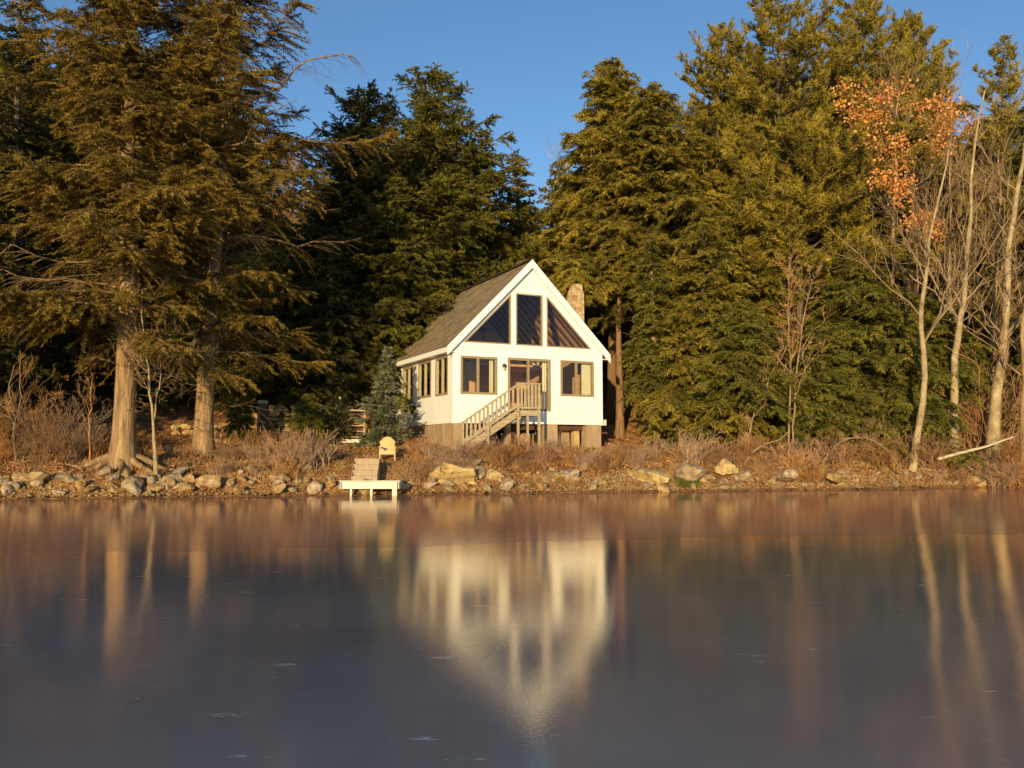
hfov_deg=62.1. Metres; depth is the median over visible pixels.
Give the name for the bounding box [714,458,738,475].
boulder
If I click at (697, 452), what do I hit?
shrub
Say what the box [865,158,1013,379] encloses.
forest conifer
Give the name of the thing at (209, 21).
hemlock tree
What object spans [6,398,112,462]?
shrub
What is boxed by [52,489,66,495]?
rock
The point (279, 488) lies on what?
rock
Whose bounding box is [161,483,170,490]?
rock
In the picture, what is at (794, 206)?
pine tree
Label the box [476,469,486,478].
rock
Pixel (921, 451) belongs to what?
shrub
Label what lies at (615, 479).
rock
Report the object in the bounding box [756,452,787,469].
shrub
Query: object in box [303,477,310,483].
rock
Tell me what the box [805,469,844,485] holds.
shrub
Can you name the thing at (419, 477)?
shrub
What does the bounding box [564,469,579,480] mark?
rock
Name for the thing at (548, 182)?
hardwood tree
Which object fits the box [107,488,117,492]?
rock
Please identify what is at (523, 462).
shrub
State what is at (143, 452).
shrub
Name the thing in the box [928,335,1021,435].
shrub
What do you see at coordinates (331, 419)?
spruce sapling
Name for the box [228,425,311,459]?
shrub
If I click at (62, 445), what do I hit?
shrub
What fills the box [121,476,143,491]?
rock
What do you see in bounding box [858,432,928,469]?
shrub
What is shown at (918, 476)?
rock
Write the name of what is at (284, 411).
stone wall
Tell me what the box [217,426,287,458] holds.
shrub
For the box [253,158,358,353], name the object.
forest conifer
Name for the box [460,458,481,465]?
boulder
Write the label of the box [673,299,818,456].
hemlock tree
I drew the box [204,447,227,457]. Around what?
shrub
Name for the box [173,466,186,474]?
rock
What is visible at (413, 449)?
shrub
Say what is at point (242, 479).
rock
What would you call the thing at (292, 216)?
conifer tree
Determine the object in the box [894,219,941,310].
hardwood tree
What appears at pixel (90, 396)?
sapling
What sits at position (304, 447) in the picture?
shrub
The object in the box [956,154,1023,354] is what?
hardwood tree
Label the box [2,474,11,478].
rock
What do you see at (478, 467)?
rock
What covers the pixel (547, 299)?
gable window
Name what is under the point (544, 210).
spruce tree
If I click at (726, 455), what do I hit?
shrub
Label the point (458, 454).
shrub
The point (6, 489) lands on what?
rock
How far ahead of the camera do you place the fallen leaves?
33.31 m
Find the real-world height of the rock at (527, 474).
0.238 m
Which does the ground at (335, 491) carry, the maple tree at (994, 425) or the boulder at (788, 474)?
the maple tree at (994, 425)
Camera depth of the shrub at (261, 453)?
31.57 m
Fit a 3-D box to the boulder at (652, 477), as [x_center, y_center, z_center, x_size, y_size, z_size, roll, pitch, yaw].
[5.190,3.525,32.138,1.565,0.682,1.384,4,-1,0]
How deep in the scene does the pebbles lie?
30.55 m
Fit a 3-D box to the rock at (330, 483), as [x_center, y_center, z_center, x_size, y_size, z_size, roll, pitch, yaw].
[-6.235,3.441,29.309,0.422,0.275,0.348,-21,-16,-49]
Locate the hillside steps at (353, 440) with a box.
[339,397,369,444]
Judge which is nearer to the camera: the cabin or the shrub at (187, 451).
the shrub at (187, 451)
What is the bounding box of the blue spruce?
[346,345,420,448]
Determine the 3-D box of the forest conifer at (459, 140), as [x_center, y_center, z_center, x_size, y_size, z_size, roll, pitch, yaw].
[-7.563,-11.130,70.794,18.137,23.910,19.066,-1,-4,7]
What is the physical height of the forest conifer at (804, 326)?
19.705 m
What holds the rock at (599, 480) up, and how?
on the ground at (335, 491)
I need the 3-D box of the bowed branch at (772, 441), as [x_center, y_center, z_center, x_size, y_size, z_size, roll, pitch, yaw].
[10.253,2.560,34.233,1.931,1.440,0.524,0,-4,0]
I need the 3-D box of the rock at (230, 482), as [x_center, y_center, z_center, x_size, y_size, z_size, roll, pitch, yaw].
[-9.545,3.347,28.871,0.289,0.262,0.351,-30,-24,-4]
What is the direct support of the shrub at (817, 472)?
on the ground at (335, 491)
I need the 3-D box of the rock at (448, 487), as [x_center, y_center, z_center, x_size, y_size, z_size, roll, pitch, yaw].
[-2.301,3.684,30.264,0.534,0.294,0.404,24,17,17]
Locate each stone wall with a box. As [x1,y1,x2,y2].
[170,424,250,444]
[269,405,355,442]
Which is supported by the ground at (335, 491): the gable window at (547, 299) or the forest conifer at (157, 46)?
the forest conifer at (157, 46)
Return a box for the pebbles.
[0,467,1022,498]
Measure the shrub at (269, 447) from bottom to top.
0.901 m
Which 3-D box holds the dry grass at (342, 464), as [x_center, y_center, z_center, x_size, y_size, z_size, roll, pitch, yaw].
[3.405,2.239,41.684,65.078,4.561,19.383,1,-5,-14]
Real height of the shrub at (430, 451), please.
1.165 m
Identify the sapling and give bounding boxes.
[0,353,37,461]
[13,338,69,457]
[72,372,97,458]
[90,263,186,475]
[121,304,217,471]
[220,398,259,442]
[281,393,332,444]
[322,397,352,443]
[744,326,798,457]
[761,235,836,456]
[777,260,822,457]
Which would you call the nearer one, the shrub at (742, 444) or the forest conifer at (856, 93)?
the shrub at (742, 444)
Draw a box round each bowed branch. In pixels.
[743,430,789,464]
[821,429,905,473]
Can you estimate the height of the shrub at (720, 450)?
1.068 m
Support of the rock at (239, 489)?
on the shore ice at (186, 524)
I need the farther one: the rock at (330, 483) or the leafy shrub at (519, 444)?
the leafy shrub at (519, 444)
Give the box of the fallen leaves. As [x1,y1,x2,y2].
[0,379,1022,489]
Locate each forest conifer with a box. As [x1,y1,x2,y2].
[0,35,67,338]
[0,49,140,364]
[0,54,236,371]
[0,108,43,337]
[61,94,245,360]
[79,50,299,362]
[103,119,318,368]
[139,38,272,187]
[194,80,300,362]
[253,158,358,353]
[260,189,288,235]
[263,196,323,348]
[352,157,457,276]
[382,126,402,155]
[392,118,504,228]
[500,229,525,270]
[507,201,540,245]
[525,168,662,393]
[536,221,629,390]
[594,165,740,370]
[598,93,897,401]
[622,155,794,383]
[679,100,715,138]
[699,56,826,275]
[757,148,885,360]
[785,79,1023,403]
[794,114,985,356]
[826,53,947,279]
[864,62,979,282]
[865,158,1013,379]
[922,106,1023,350]
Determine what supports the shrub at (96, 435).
on the ground at (335, 491)
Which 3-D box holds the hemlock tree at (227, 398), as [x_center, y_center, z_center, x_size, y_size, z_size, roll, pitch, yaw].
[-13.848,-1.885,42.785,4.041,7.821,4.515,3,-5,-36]
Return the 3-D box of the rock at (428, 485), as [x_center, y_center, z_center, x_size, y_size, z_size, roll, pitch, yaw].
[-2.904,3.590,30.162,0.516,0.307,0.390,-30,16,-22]
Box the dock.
[340,480,402,495]
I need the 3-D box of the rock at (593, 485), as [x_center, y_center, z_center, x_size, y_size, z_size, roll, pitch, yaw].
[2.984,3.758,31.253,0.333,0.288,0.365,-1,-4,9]
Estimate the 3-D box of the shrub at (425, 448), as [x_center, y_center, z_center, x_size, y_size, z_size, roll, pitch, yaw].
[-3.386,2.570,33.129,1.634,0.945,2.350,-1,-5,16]
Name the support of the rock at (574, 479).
on the ground at (335, 491)
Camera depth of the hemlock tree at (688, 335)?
38.95 m
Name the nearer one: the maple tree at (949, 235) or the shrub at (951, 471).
the shrub at (951, 471)
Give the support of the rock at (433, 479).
on the ground at (335, 491)
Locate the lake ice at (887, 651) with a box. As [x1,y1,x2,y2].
[0,534,1023,767]
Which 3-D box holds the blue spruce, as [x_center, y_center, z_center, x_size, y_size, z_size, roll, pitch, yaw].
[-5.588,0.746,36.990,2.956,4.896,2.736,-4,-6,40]
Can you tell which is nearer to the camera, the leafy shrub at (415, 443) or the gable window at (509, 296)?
the leafy shrub at (415, 443)
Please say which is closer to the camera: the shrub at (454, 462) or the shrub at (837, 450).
the shrub at (454, 462)
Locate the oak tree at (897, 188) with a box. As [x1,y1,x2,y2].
[828,23,987,303]
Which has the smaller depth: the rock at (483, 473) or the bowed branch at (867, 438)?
the rock at (483, 473)
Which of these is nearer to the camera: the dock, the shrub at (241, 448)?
the dock
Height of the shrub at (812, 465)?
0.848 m
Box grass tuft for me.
[669,476,702,487]
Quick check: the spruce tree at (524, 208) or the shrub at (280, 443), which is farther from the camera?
the spruce tree at (524, 208)
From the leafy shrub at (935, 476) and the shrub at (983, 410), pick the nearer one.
the leafy shrub at (935, 476)
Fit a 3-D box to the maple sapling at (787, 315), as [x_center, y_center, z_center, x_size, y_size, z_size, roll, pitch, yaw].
[11.681,-1.450,35.657,2.551,9.937,3.018,3,-5,-31]
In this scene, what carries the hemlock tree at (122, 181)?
on the ground at (335, 491)
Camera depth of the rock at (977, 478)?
35.53 m
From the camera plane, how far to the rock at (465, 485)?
30.28 m
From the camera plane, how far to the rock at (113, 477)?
27.91 m
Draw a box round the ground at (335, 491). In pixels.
[0,371,1023,499]
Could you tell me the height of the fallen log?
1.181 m
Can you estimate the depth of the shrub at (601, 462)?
32.76 m
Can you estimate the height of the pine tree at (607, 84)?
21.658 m
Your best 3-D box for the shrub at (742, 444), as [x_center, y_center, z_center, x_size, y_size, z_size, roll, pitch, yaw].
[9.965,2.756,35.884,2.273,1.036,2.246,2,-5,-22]
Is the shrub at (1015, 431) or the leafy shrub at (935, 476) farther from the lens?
the shrub at (1015, 431)
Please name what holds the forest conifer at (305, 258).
on the ground at (335, 491)
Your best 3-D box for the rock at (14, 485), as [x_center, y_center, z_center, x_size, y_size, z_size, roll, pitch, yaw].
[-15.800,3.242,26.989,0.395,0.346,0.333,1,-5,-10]
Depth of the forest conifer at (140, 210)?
58.64 m
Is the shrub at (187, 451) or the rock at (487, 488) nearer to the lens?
the rock at (487, 488)
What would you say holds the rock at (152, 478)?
on the ground at (335, 491)
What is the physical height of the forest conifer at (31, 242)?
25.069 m
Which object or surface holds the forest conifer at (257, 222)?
on the ground at (335, 491)
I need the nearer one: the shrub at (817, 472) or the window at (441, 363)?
the shrub at (817, 472)
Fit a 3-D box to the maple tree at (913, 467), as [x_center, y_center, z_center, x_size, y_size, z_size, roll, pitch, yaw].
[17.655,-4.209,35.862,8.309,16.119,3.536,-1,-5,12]
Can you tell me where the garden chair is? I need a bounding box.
[378,437,396,460]
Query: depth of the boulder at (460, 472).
30.24 m
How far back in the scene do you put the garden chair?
32.43 m
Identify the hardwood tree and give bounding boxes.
[529,133,560,229]
[882,29,1003,309]
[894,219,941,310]
[905,82,1020,353]
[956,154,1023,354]
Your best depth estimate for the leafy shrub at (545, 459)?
32.44 m
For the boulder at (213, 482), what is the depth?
28.32 m
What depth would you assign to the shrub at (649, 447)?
35.84 m
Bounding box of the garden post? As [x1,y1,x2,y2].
[257,400,268,445]
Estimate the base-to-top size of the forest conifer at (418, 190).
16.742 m
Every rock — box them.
[0,478,11,485]
[0,484,13,495]
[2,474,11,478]
[7,481,20,490]
[11,472,26,481]
[29,479,43,486]
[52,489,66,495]
[63,475,76,482]
[75,474,82,479]
[75,479,86,486]
[83,486,94,494]
[95,465,112,476]
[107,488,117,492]
[109,475,119,480]
[116,487,126,492]
[121,468,130,477]
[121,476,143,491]
[130,487,141,495]
[139,473,146,478]
[142,490,152,495]
[147,474,157,484]
[147,482,157,490]
[151,485,165,492]
[155,480,165,484]
[160,472,181,482]
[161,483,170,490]
[165,477,175,486]
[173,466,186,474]
[173,481,188,488]
[178,483,188,491]
[184,472,195,482]
[187,484,194,491]
[226,478,235,486]
[227,486,234,492]
[233,486,244,494]
[237,476,247,483]
[247,465,259,474]
[269,475,278,481]
[272,480,284,484]
[273,483,286,493]
[278,472,287,481]
[287,487,296,491]
[295,476,302,483]
[301,464,312,472]
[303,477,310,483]
[307,481,322,493]
[326,480,335,487]
[359,489,369,494]
[397,484,409,491]
[423,481,437,488]
[429,477,437,482]
[442,484,452,491]
[443,479,454,486]
[459,481,468,489]
[475,465,484,470]
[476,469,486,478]
[483,484,492,491]
[500,481,513,489]
[524,471,531,476]
[537,482,546,489]
[542,470,554,482]
[560,470,574,477]
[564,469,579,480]
[569,477,579,482]
[589,482,597,489]
[594,478,601,484]
[612,475,620,482]
[643,481,653,487]
[654,483,669,491]
[705,474,715,479]
[721,484,729,489]
[730,483,738,489]
[755,476,762,481]
[837,469,847,474]
[852,476,858,482]
[915,474,922,478]
[972,476,980,481]
[976,481,985,486]
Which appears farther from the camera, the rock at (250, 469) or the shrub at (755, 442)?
the shrub at (755, 442)
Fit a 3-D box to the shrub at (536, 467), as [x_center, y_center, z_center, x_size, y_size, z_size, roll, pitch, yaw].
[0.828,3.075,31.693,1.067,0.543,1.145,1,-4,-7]
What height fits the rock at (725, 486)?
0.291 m
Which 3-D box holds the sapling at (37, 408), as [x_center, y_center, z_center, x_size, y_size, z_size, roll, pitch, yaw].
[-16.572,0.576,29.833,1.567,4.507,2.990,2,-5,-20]
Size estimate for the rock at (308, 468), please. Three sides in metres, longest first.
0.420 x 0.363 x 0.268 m
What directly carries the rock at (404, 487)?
on the ground at (335, 491)
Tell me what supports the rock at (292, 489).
on the ground at (335, 491)
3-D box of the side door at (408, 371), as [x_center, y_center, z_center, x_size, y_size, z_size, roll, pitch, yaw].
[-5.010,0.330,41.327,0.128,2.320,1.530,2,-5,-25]
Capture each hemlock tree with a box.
[0,0,271,477]
[0,99,63,444]
[19,0,404,457]
[88,218,222,413]
[191,275,279,416]
[217,214,357,412]
[275,240,378,412]
[342,170,456,434]
[553,81,740,420]
[616,234,694,449]
[632,204,790,456]
[667,175,815,418]
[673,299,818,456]
[753,263,989,468]
[762,319,886,456]
[873,299,996,410]
[955,98,1023,429]
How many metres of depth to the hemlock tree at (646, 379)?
40.46 m
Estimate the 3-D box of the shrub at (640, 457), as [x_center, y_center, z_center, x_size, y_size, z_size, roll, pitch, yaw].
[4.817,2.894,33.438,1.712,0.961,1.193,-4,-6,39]
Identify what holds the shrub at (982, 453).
on the ground at (335, 491)
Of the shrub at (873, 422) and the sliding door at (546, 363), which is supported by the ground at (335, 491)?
the shrub at (873, 422)
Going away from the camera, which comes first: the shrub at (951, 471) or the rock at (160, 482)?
the rock at (160, 482)
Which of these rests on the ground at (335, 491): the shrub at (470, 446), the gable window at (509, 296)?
the shrub at (470, 446)
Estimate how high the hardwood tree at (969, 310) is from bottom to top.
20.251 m
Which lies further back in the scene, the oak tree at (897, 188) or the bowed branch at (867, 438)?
the oak tree at (897, 188)
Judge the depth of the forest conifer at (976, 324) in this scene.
55.00 m
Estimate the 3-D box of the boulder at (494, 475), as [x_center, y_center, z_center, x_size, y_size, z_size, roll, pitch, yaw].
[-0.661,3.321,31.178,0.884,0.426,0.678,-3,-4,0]
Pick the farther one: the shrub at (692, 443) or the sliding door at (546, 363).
the sliding door at (546, 363)
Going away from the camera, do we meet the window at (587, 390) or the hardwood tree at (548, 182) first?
the window at (587, 390)
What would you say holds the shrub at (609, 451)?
on the ground at (335, 491)
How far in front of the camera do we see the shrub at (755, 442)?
35.92 m
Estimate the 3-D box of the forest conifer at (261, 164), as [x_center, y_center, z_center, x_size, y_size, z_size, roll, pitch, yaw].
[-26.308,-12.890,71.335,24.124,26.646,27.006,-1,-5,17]
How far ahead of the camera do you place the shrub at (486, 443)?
33.21 m
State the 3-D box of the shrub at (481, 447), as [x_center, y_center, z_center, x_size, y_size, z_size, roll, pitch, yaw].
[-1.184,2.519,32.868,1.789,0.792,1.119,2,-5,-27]
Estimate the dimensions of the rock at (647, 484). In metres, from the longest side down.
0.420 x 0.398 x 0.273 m
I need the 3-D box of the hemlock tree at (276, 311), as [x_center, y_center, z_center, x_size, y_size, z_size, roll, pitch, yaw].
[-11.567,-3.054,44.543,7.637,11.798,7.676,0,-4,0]
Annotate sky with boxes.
[0,0,1023,240]
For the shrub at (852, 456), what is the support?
on the ground at (335, 491)
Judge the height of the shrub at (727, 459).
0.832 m
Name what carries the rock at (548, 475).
on the ground at (335, 491)
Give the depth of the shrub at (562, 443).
33.63 m
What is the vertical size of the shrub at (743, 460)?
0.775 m
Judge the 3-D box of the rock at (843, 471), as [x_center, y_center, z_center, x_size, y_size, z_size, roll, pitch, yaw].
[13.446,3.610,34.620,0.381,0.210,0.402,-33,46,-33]
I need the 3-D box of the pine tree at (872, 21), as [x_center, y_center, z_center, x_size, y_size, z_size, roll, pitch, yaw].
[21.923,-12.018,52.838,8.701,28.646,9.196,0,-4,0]
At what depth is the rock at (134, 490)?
27.41 m
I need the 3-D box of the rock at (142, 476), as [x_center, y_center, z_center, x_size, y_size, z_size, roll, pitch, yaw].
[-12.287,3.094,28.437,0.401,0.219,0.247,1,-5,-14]
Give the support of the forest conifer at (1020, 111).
on the ground at (335, 491)
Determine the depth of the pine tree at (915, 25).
54.42 m
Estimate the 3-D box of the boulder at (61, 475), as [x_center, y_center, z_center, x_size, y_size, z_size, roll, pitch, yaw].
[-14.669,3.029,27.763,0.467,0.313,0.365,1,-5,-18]
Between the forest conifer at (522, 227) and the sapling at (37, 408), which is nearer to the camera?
the sapling at (37, 408)
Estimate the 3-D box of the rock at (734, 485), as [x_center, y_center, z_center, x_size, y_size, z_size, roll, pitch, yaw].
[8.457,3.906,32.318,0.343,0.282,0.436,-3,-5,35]
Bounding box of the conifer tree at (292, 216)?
[251,136,317,323]
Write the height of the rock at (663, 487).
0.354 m
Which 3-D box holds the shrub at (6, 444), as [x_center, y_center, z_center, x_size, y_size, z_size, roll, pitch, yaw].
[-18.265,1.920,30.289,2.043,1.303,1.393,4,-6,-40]
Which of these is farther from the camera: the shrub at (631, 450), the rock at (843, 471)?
the shrub at (631, 450)
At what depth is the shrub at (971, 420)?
39.88 m
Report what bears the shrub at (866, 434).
on the ground at (335, 491)
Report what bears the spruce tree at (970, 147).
on the ground at (335, 491)
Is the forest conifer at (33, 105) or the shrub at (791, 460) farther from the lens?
the forest conifer at (33, 105)
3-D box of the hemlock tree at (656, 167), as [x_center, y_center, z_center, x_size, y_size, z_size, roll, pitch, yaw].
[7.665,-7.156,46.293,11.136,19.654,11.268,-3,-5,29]
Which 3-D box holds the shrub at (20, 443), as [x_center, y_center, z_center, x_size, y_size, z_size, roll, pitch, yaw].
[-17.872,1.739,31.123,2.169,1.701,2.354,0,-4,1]
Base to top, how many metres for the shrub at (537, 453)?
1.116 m
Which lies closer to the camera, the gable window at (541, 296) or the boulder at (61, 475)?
the boulder at (61, 475)
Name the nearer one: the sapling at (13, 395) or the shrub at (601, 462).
the sapling at (13, 395)
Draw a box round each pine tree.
[516,56,735,411]
[584,250,641,438]
[670,16,768,224]
[682,0,875,315]
[705,105,947,343]
[791,0,937,262]
[841,6,978,294]
[927,33,1023,431]
[972,176,1023,335]
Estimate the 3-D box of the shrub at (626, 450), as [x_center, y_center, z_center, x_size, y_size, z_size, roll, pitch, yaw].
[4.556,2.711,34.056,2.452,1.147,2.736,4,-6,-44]
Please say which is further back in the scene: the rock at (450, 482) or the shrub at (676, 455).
the shrub at (676, 455)
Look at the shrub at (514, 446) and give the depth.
32.98 m
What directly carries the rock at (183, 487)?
on the ground at (335, 491)
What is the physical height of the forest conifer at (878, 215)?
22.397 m
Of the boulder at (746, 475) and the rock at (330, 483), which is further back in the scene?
the boulder at (746, 475)
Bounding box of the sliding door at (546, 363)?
[508,357,550,410]
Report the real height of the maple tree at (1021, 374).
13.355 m
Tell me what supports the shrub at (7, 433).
on the ground at (335, 491)
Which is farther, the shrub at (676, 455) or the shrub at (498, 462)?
the shrub at (676, 455)
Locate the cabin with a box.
[393,259,610,453]
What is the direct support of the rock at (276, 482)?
on the ground at (335, 491)
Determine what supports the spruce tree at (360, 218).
on the ground at (335, 491)
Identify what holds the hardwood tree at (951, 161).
on the ground at (335, 491)
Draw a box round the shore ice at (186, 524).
[0,487,1023,552]
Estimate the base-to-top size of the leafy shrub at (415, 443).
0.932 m
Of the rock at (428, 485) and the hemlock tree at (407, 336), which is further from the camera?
the hemlock tree at (407, 336)
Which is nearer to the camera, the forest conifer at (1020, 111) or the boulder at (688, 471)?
the boulder at (688, 471)
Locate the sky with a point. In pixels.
(523, 62)
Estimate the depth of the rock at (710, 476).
32.56 m
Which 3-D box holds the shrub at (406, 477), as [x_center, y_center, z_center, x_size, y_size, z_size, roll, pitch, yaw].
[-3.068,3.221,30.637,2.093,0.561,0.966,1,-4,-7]
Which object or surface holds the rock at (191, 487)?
on the ground at (335, 491)
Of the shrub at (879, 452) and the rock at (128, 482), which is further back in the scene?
the shrub at (879, 452)
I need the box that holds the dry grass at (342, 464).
[0,424,1019,485]
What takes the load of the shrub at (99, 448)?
on the ground at (335, 491)
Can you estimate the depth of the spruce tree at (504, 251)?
54.36 m
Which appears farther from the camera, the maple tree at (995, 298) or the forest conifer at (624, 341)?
the forest conifer at (624, 341)
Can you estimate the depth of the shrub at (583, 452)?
32.86 m
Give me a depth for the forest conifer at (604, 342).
54.65 m
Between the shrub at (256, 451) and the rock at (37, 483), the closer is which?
the rock at (37, 483)
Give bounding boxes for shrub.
[0,379,92,465]
[0,399,46,463]
[0,411,50,451]
[0,424,33,454]
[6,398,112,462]
[21,416,103,461]
[63,420,143,448]
[81,437,108,455]
[137,439,162,457]
[157,444,175,455]
[171,443,198,458]
[189,429,273,457]
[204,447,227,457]
[204,455,237,475]
[208,448,237,461]
[210,436,260,459]
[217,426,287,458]
[217,446,247,461]
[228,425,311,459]
[239,444,269,460]
[243,441,287,461]
[247,458,268,470]
[258,439,280,454]
[261,456,310,481]
[263,422,360,473]
[266,438,322,472]
[304,438,366,461]
[308,435,342,458]
[380,451,452,483]
[396,443,426,459]
[399,438,441,460]
[399,466,432,480]
[403,435,430,453]
[405,436,456,463]
[409,454,440,465]
[417,443,487,466]
[421,456,507,481]
[424,459,467,484]
[441,437,509,462]
[443,437,504,458]
[450,439,488,455]
[454,439,531,463]
[463,439,495,458]
[476,443,523,467]
[490,438,537,459]
[495,440,532,461]
[506,431,535,463]
[512,456,560,470]
[521,439,561,461]
[522,461,548,473]
[533,441,565,466]
[534,432,597,459]
[536,446,571,461]
[556,444,601,465]
[558,440,585,465]
[558,446,608,465]
[570,452,600,469]
[584,450,620,472]
[589,439,665,462]
[589,446,635,463]
[590,443,638,460]
[611,445,657,467]
[615,445,658,456]
[624,435,675,456]
[654,428,739,464]
[667,439,717,461]
[669,450,685,460]
[694,438,755,464]
[697,450,721,465]
[702,440,756,460]
[707,457,746,469]
[722,439,765,458]
[730,431,776,459]
[730,449,787,465]
[737,457,793,474]
[752,435,862,466]
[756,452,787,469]
[759,438,884,474]
[774,457,842,486]
[792,462,823,477]
[800,430,889,468]
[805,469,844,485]
[827,414,912,456]
[831,416,890,454]
[838,429,934,471]
[844,449,866,460]
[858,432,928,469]
[859,422,972,470]
[901,439,968,475]
[923,468,947,483]
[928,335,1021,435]
[930,331,1023,453]
[936,458,983,485]
[946,359,1020,447]
[958,414,981,447]
[960,452,988,465]
[961,459,1023,487]
[969,433,1022,466]
[971,446,1002,460]
[982,462,1023,486]
[986,453,1023,487]
[1002,421,1019,442]
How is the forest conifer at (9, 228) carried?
on the ground at (335, 491)
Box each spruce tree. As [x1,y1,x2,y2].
[0,0,97,429]
[0,53,151,413]
[252,78,468,412]
[291,61,549,375]
[438,128,521,291]
[487,149,546,266]
[521,166,634,392]
[928,120,1019,421]
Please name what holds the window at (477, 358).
in the cabin
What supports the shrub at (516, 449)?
on the ground at (335, 491)
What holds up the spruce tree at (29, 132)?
on the ground at (335, 491)
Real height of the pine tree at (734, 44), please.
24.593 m
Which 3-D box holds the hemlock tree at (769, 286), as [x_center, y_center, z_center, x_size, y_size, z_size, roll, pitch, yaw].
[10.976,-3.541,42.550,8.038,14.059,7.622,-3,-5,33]
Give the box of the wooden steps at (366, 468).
[351,458,379,479]
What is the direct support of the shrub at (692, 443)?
on the ground at (335, 491)
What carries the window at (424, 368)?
in the cabin
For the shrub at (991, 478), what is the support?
on the ground at (335, 491)
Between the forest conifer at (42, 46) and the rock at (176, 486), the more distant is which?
the forest conifer at (42, 46)
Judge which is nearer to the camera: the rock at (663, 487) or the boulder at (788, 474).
the rock at (663, 487)
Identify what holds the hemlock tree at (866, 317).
on the ground at (335, 491)
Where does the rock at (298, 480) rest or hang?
on the ground at (335, 491)
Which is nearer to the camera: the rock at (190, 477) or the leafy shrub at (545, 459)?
the rock at (190, 477)
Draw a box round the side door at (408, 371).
[403,366,413,414]
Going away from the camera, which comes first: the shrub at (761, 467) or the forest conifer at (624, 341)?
the shrub at (761, 467)
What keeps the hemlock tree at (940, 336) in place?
on the ground at (335, 491)
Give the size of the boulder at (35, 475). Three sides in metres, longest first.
0.828 x 0.691 x 0.419 m
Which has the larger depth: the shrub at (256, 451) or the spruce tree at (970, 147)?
the spruce tree at (970, 147)
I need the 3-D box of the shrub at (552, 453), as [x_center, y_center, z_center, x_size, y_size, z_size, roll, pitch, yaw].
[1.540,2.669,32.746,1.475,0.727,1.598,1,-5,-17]
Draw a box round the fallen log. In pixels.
[937,434,1022,460]
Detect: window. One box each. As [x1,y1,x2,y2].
[418,360,431,398]
[435,355,447,396]
[460,355,496,394]
[464,294,510,344]
[516,293,542,346]
[546,296,590,348]
[560,360,593,396]
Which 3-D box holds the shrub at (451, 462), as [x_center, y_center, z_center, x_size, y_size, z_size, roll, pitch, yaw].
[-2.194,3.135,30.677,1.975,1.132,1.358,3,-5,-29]
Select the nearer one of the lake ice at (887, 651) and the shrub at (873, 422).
the lake ice at (887, 651)
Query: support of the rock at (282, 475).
on the ground at (335, 491)
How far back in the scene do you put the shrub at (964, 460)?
36.97 m
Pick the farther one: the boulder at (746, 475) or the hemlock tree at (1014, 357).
the hemlock tree at (1014, 357)
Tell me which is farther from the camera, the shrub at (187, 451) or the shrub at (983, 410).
the shrub at (983, 410)
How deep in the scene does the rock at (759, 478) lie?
33.09 m
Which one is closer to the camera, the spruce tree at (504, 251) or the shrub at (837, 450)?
the shrub at (837, 450)
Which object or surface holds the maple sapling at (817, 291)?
on the ground at (335, 491)
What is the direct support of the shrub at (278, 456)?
on the ground at (335, 491)
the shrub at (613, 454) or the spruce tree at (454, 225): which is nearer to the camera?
the shrub at (613, 454)
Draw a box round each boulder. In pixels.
[22,471,49,481]
[55,472,70,480]
[195,474,220,489]
[428,463,476,484]
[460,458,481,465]
[485,469,503,479]
[543,470,564,481]
[627,467,669,484]
[674,463,704,480]
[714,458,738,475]
[734,470,751,481]
[776,469,798,480]
[821,471,846,482]
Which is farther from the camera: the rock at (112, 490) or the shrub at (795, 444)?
the shrub at (795, 444)
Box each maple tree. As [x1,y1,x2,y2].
[824,95,1023,471]
[854,87,1023,457]
[884,127,1010,411]
[924,43,1023,457]
[933,92,1023,451]
[934,192,1023,463]
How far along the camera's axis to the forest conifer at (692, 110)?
71.52 m
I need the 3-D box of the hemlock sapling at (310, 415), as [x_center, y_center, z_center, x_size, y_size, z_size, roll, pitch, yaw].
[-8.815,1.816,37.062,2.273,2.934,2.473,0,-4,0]
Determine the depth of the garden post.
37.40 m
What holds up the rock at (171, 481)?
on the ground at (335, 491)
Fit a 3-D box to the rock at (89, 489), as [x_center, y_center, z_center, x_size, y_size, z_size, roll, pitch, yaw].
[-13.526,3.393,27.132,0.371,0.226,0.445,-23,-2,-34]
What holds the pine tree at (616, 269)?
on the ground at (335, 491)
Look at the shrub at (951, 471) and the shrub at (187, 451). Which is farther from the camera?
the shrub at (951, 471)
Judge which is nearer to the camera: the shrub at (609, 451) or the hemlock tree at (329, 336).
the shrub at (609, 451)
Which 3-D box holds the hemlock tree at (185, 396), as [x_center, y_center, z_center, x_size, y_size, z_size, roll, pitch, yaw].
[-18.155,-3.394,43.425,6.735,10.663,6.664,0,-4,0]
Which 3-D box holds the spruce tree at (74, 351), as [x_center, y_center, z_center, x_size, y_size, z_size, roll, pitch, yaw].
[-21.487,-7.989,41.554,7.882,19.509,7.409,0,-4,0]
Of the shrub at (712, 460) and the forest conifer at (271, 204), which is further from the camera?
the forest conifer at (271, 204)
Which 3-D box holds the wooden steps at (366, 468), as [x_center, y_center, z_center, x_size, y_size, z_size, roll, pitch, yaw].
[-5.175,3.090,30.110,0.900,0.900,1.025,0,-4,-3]
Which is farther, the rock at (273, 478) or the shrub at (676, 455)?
the shrub at (676, 455)
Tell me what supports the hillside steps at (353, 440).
on the ground at (335, 491)
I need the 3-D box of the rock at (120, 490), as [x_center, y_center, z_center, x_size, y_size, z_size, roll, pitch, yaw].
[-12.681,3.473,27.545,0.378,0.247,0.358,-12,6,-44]
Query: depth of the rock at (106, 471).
28.01 m

